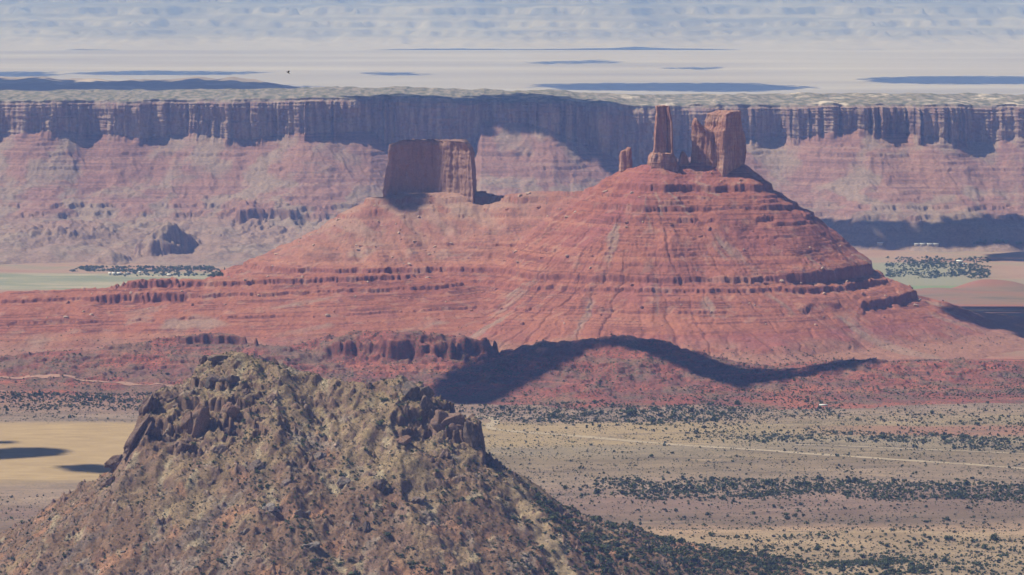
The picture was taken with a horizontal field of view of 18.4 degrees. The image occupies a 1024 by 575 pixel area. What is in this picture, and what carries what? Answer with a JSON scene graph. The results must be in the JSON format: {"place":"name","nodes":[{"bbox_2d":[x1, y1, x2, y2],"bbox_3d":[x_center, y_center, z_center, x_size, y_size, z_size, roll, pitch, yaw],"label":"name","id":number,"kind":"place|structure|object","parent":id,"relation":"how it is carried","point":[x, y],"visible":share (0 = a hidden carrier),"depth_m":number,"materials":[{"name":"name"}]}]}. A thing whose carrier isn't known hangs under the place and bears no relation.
{"place":"outdoors","nodes":[
{"label":"outdoors","id":0,"kind":"place"},
{"bbox_2d":[0,374,173,385],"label":"road","id":1,"kind":"structure","parent":0,"point":[58,375],"depth_m":6898.44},
{"bbox_2d":[0,76,302,90],"bbox_3d":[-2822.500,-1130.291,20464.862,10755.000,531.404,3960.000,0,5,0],"label":"ridge","id":2,"kind":"structure","parent":0,"point":[32,83],"depth_m":20072.38,"materials":[{"name":"stone"}]},
{"bbox_2d":[0,351,805,574],"bbox_3d":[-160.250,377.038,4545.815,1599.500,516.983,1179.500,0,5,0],"label":"foreground hill","id":3,"kind":"structure","parent":0,"point":[411,411],"depth_m":4538.97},
{"bbox_2d":[100,476,114,488],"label":"rock outcrop","id":4,"kind":"object","parent":3,"relation":"on","point":[108,481],"visible":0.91,"depth_m":4647.42,"materials":[{"name":"stone"}]},
{"bbox_2d":[104,453,124,470],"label":"rock outcrop","id":5,"kind":"object","parent":3,"relation":"on","point":[113,462],"visible":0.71,"depth_m":4730.06,"materials":[{"name":"brown stone"}]},
{"bbox_2d":[123,412,151,461],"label":"rock outcrop","id":6,"kind":"object","parent":3,"relation":"on","point":[139,432],"visible":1,"depth_m":4642.82,"materials":[{"name":"brown stone"}]},
{"bbox_2d":[139,392,155,415],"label":"rock outcrop","id":7,"kind":"object","parent":3,"relation":"on","point":[148,405],"visible":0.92,"depth_m":4703.01,"materials":[{"name":"brown stone"}]},
{"bbox_2d":[148,425,160,437],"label":"rock outcrop","id":8,"kind":"object","parent":3,"relation":"on","point":[155,431],"visible":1,"depth_m":4643.89,"materials":[{"name":"brown stone"}]},
{"bbox_2d":[158,390,183,402],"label":"rock outcrop","id":9,"kind":"object","parent":3,"relation":"on","point":[169,397],"visible":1,"depth_m":4710.24,"materials":[{"name":"stone"}]},
{"bbox_2d":[172,439,190,452],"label":"rock outcrop","id":10,"kind":"object","parent":3,"relation":"on","point":[183,445],"visible":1,"depth_m":4610.46,"materials":[{"name":"stone"}]},
{"bbox_2d":[181,403,209,438],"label":"rock outcrop","id":11,"kind":"object","parent":3,"relation":"on","point":[195,422],"visible":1,"depth_m":4648.25,"materials":[{"name":"brown stone"}]},
{"bbox_2d":[199,355,207,363],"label":"rock outcrop","id":12,"kind":"object","parent":3,"relation":"on","point":[203,359],"visible":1,"depth_m":4787.24,"materials":[{"name":"brown stone"}]},
{"bbox_2d":[205,374,220,388],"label":"rock outcrop","id":13,"kind":"object","parent":3,"relation":"on","point":[212,379],"visible":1,"depth_m":4721.75,"materials":[{"name":"stone"}]},
{"bbox_2d":[208,355,227,362],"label":"rock outcrop","id":14,"kind":"object","parent":3,"relation":"on","point":[216,358],"visible":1,"depth_m":4767.07,"materials":[{"name":"stone"}]},
{"bbox_2d":[214,445,226,454],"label":"rock outcrop","id":15,"kind":"object","parent":3,"relation":"on","point":[220,449],"visible":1,"depth_m":4606.73,"materials":[{"name":"stone"}]},
{"bbox_2d":[218,375,239,385],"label":"rock outcrop","id":16,"kind":"object","parent":3,"relation":"on","point":[231,379],"visible":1,"depth_m":4718.52,"materials":[{"name":"stone"}]},
{"bbox_2d":[223,426,235,436],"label":"rock outcrop","id":17,"kind":"object","parent":3,"relation":"on","point":[228,431],"visible":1,"depth_m":4644.95,"materials":[{"name":"brown stone"}]},
{"bbox_2d":[220,402,240,418],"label":"rock outcrop","id":18,"kind":"object","parent":3,"relation":"on","point":[231,409],"visible":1,"depth_m":4660.79,"materials":[{"name":"stone"}]},
{"bbox_2d":[240,528,249,534],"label":"rock outcrop","id":19,"kind":"object","parent":3,"relation":"on","point":[245,531],"visible":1,"depth_m":4435.94,"materials":[{"name":"stone"}]},
{"bbox_2d":[241,388,249,394],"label":"rock outcrop","id":20,"kind":"object","parent":3,"relation":"on","point":[246,391],"visible":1,"depth_m":4700.34,"materials":[{"name":"stone"}]},
{"bbox_2d":[247,459,264,470],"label":"rock outcrop","id":21,"kind":"object","parent":3,"relation":"on","point":[256,464],"visible":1,"depth_m":4561.65,"materials":[{"name":"grey stone"}]},
{"bbox_2d":[262,503,279,511],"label":"rock outcrop","id":22,"kind":"object","parent":3,"relation":"on","point":[270,507],"visible":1,"depth_m":4469.44,"materials":[{"name":"grey stone"}]},
{"bbox_2d":[267,394,278,403],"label":"rock outcrop","id":23,"kind":"object","parent":3,"relation":"on","point":[272,397],"visible":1,"depth_m":4683.17,"materials":[{"name":"brown stone"}]},
{"bbox_2d":[272,357,278,363],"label":"rock outcrop","id":24,"kind":"object","parent":3,"relation":"on","point":[274,360],"visible":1,"depth_m":4764.91,"materials":[{"name":"brown stone"}]},
{"bbox_2d":[280,478,291,486],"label":"rock outcrop","id":25,"kind":"object","parent":3,"relation":"on","point":[287,481],"visible":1,"depth_m":4523.18,"materials":[{"name":"grey stone"}]},
{"bbox_2d":[293,509,310,517],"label":"rock outcrop","id":26,"kind":"object","parent":3,"relation":"on","point":[301,513],"visible":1,"depth_m":4465.89,"materials":[{"name":"stone"}]},
{"bbox_2d":[302,541,319,550],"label":"rock outcrop","id":27,"kind":"object","parent":3,"relation":"on","point":[315,545],"visible":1,"depth_m":4395.14,"materials":[{"name":"grey stone"}]},
{"bbox_2d":[309,558,318,563],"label":"juniper","id":28,"kind":"object","parent":3,"relation":"on","point":[313,560],"visible":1,"depth_m":4374.33,"materials":[{"name":"green plant"}]},
{"bbox_2d":[313,452,326,459],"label":"rock outcrop","id":29,"kind":"object","parent":3,"relation":"on","point":[318,455],"visible":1,"depth_m":4600.98,"materials":[{"name":"brown stone"}]},
{"bbox_2d":[336,476,350,487],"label":"rock outcrop","id":30,"kind":"object","parent":3,"relation":"on","point":[342,482],"visible":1,"depth_m":4538.48,"materials":[{"name":"grey stone"}]},
{"bbox_2d":[362,521,371,531],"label":"rock outcrop","id":31,"kind":"object","parent":3,"relation":"on","point":[366,526],"visible":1,"depth_m":4449.73,"materials":[{"name":"stone"}]},
{"bbox_2d":[11,356,726,574],"bbox_3d":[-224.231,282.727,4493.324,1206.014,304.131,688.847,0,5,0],"label":"rubble","id":32,"kind":"object","parent":3,"relation":"on","point":[318,501],"visible":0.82,"depth_m":4542.69,"materials":[{"name":"stone"}]},
{"bbox_2d":[365,381,372,388],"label":"rock outcrop","id":33,"kind":"object","parent":3,"relation":"on","point":[368,384],"visible":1,"depth_m":4726.65,"materials":[{"name":"brown stone"}]},
{"bbox_2d":[372,479,387,489],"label":"rock outcrop","id":34,"kind":"object","parent":3,"relation":"on","point":[380,483],"visible":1,"depth_m":4516.55,"materials":[{"name":"grey stone"}]},
{"bbox_2d":[376,419,384,424],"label":"juniper","id":35,"kind":"object","parent":3,"relation":"on","point":[380,422],"visible":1,"depth_m":4643.13,"materials":[{"name":"green plant"}]},
{"bbox_2d":[395,435,410,444],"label":"rock outcrop","id":36,"kind":"object","parent":3,"relation":"on","point":[404,440],"visible":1,"depth_m":4616.90,"materials":[{"name":"stone"}]},
{"bbox_2d":[390,381,434,399],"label":"rock outcrop","id":37,"kind":"object","parent":3,"relation":"on","point":[411,390],"visible":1,"depth_m":4702.24,"materials":[{"name":"stone"}]},
{"bbox_2d":[411,496,425,503],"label":"rock outcrop","id":38,"kind":"object","parent":3,"relation":"on","point":[415,499],"visible":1,"depth_m":4506.24,"materials":[{"name":"stone"}]},
{"bbox_2d":[420,394,436,414],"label":"rock outcrop","id":39,"kind":"object","parent":3,"relation":"on","point":[428,405],"visible":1,"depth_m":4685.44,"materials":[{"name":"brown stone"}]},
{"bbox_2d":[0,350,881,574],"bbox_3d":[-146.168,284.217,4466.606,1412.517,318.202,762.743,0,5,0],"label":"dry brush","id":40,"kind":"object","parent":3,"relation":"on","point":[264,392],"visible":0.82,"depth_m":4544.96,"materials":[{"name":"brown plant"}]},
{"bbox_2d":[439,449,450,458],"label":"rock outcrop","id":41,"kind":"object","parent":3,"relation":"on","point":[445,453],"visible":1,"depth_m":4608.57,"materials":[{"name":"stone"}]},
{"bbox_2d":[430,410,465,433],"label":"rock outcrop","id":42,"kind":"object","parent":3,"relation":"on","point":[440,420],"visible":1,"depth_m":4661.27,"materials":[{"name":"brown stone"}]},
{"bbox_2d":[0,352,935,574],"bbox_3d":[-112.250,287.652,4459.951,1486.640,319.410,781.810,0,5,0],"label":"hillside shrubs","id":43,"kind":"object","parent":3,"relation":"on","point":[714,557],"visible":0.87,"depth_m":4605.89,"materials":[{"name":"green plant"}]},
{"bbox_2d":[463,420,484,457],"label":"rock outcrop","id":44,"kind":"object","parent":3,"relation":"on","point":[472,437],"visible":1,"depth_m":4649.54,"materials":[{"name":"brown stone"}]},
{"bbox_2d":[543,500,552,504],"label":"juniper","id":45,"kind":"object","parent":3,"relation":"on","point":[548,502],"visible":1,"depth_m":4663.21,"materials":[{"name":"green plant"}]},
{"bbox_2d":[548,515,557,520],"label":"juniper","id":46,"kind":"object","parent":3,"relation":"on","point":[554,517],"visible":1,"depth_m":4547.90,"materials":[{"name":"green plant"}]},
{"bbox_2d":[585,559,593,564],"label":"juniper","id":47,"kind":"object","parent":3,"relation":"on","point":[590,561],"visible":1,"depth_m":4485.06,"materials":[{"name":"green plant"}]},
{"bbox_2d":[598,563,607,569],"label":"juniper","id":48,"kind":"object","parent":3,"relation":"on","point":[604,565],"visible":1,"depth_m":4478.16,"materials":[{"name":"green plant"}]},
{"bbox_2d":[661,536,674,540],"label":"juniper","id":49,"kind":"object","parent":3,"relation":"on","point":[666,538],"visible":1,"depth_m":4741.66,"materials":[{"name":"green plant"}]},
{"bbox_2d":[687,555,696,560],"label":"juniper","id":50,"kind":"object","parent":3,"relation":"on","point":[692,558],"visible":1,"depth_m":4622.85,"materials":[{"name":"green plant"}]},
{"bbox_2d":[712,564,720,568],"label":"juniper","id":51,"kind":"object","parent":3,"relation":"on","point":[715,566],"visible":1,"depth_m":4633.88,"materials":[{"name":"green plant"}]},
{"bbox_2d":[0,163,1023,365],"bbox_3d":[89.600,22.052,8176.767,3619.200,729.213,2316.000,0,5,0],"label":"butte slope","id":52,"kind":"structure","parent":0,"point":[723,209],"depth_m":7733.00,"materials":[{"name":"red stone"}]},
{"bbox_2d":[382,138,476,202],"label":"rock butte","id":53,"kind":"object","parent":52,"relation":"on","point":[428,165],"visible":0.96,"depth_m":8376.28,"materials":[{"name":"stone"}]},
{"bbox_2d":[42,172,947,324],"bbox_3d":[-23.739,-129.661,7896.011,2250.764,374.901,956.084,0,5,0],"label":"rubble","id":54,"kind":"object","parent":52,"relation":"on","point":[517,268],"visible":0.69,"depth_m":7794.12,"materials":[{"name":"red stone"}]},
{"bbox_2d":[0,318,1019,364],"bbox_3d":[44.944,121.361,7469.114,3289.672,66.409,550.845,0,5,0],"label":"slope shrubs","id":55,"kind":"object","parent":52,"relation":"on","point":[636,334],"visible":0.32,"depth_m":7452.40,"materials":[{"name":"green plant"}]},
{"bbox_2d":[619,147,632,171],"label":"rock pinnacle","id":56,"kind":"object","parent":52,"relation":"on","point":[625,159],"visible":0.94,"depth_m":8066.98,"materials":[{"name":"stone"}]},
{"bbox_2d":[647,152,678,171],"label":"rock pedestal","id":57,"kind":"object","parent":52,"relation":"on","point":[667,161],"visible":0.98,"depth_m":7967.01,"materials":[{"name":"stone"}]},
{"bbox_2d":[653,105,673,156],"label":"rock tower","id":58,"kind":"structure","parent":57,"relation":"on","point":[663,135],"depth_m":7985.80,"materials":[{"name":"stone"}]},
{"bbox_2d":[678,151,689,166],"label":"rock stub","id":59,"kind":"object","parent":52,"relation":"on","point":[683,160],"visible":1,"depth_m":7991.09,"materials":[{"name":"stone"}]},
{"bbox_2d":[690,118,715,166],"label":"rock pinnacle","id":60,"kind":"object","parent":52,"relation":"on","point":[702,136],"visible":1,"depth_m":7989.55,"materials":[{"name":"stone"}]},
{"bbox_2d":[704,110,746,176],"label":"rock tower","id":61,"kind":"structure","parent":52,"relation":"on","point":[729,142],"depth_m":7976.31,"materials":[{"name":"stone"}]},
{"bbox_2d":[0,47,1023,574],"bbox_3d":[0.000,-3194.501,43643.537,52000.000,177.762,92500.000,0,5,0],"label":"ground","id":62,"kind":"structure","parent":0,"point":[50,457],"depth_m":6368.69,"materials":[{"name":"soil"}]},
{"bbox_2d":[69,265,224,271],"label":"riverside thicket","id":63,"kind":"object","parent":62,"relation":"on","point":[140,268],"visible":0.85,"depth_m":11677.27,"materials":[{"name":"green plant"}]},
{"bbox_2d":[0,86,1023,266],"bbox_3d":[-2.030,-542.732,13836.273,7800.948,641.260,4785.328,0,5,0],"label":"mesa","id":64,"kind":"structure","parent":62,"relation":"on","point":[229,177],"depth_m":13315.24,"materials":[{"name":"brown stone"}]},
{"bbox_2d":[0,374,1023,574],"bbox_3d":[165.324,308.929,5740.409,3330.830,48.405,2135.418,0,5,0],"label":"valley shrubs","id":65,"kind":"object","parent":62,"relation":"on","point":[772,482],"visible":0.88,"depth_m":5604.82,"materials":[{"name":"green plant"}]},
{"bbox_2d":[0,355,1023,572],"bbox_3d":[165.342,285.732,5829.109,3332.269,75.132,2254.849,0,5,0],"label":"sagebrush","id":66,"kind":"object","parent":62,"relation":"on","point":[554,408],"visible":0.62,"depth_m":5963.73,"materials":[{"name":"green plant"}]},
{"bbox_2d":[593,488,600,493],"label":"juniper","id":67,"kind":"object","parent":62,"relation":"on","point":[596,490],"visible":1,"depth_m":5453.21,"materials":[{"name":"green plant"}]},
{"bbox_2d":[625,408,636,415],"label":"juniper","id":68,"kind":"object","parent":62,"relation":"on","point":[630,411],"visible":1,"depth_m":6444.24,"materials":[{"name":"green plant"}]},
{"bbox_2d":[673,484,682,488],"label":"juniper","id":69,"kind":"object","parent":62,"relation":"on","point":[676,486],"visible":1,"depth_m":5502.46,"materials":[{"name":"green plant"}]},
{"bbox_2d":[688,406,697,411],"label":"juniper","id":70,"kind":"object","parent":62,"relation":"on","point":[692,408],"visible":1,"depth_m":6496.21,"materials":[{"name":"green plant"}]},
{"bbox_2d":[883,561,891,567],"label":"juniper","id":71,"kind":"object","parent":62,"relation":"on","point":[885,563],"visible":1,"depth_m":4719.85,"materials":[{"name":"green plant"}]},
{"bbox_2d":[885,255,991,278],"bbox_3d":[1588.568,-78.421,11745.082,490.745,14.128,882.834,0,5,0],"label":"riverside thicket","id":72,"kind":"object","parent":62,"relation":"on","point":[936,272],"visible":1,"depth_m":11676.12,"materials":[{"name":"green plant"}]},
{"bbox_2d":[944,535,952,539],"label":"juniper","id":73,"kind":"object","parent":62,"relation":"on","point":[949,537],"visible":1,"depth_m":4964.94,"materials":[{"name":"green plant"}]},
{"bbox_2d":[990,533,1000,539],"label":"juniper","id":74,"kind":"object","parent":62,"relation":"on","point":[993,536],"visible":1,"depth_m":4974.40,"materials":[{"name":"green plant"}]},
{"bbox_2d":[0,0,1023,49],"bbox_3d":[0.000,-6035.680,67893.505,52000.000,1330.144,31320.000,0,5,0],"label":"distant mountains","id":75,"kind":"structure","parent":0,"point":[506,24],"depth_m":58263.82,"materials":[{"name":"stone"}]},
{"bbox_2d":[0,330,1023,410],"bbox_3d":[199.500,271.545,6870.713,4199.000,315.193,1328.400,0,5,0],"label":"hills","id":76,"kind":"structure","parent":0,"point":[461,352],"depth_m":6911.49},
{"bbox_2d":[0,330,1023,401],"bbox_3d":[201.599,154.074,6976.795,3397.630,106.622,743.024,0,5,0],"label":"hill shrubs","id":77,"kind":"object","parent":76,"relation":"on","point":[687,399],"visible":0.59,"depth_m":6856.90,"materials":[{"name":"green plant"}]},
{"bbox_2d":[466,416,1023,468],"bbox_3d":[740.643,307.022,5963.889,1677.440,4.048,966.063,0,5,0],"label":"road","id":78,"kind":"structure","parent":0,"point":[491,424],"depth_m":5985.42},
{"bbox_2d":[793,444,1023,453],"bbox_3d":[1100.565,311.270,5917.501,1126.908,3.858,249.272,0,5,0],"label":"road","id":79,"kind":"structure","parent":0,"point":[906,448],"depth_m":5993.69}
]}

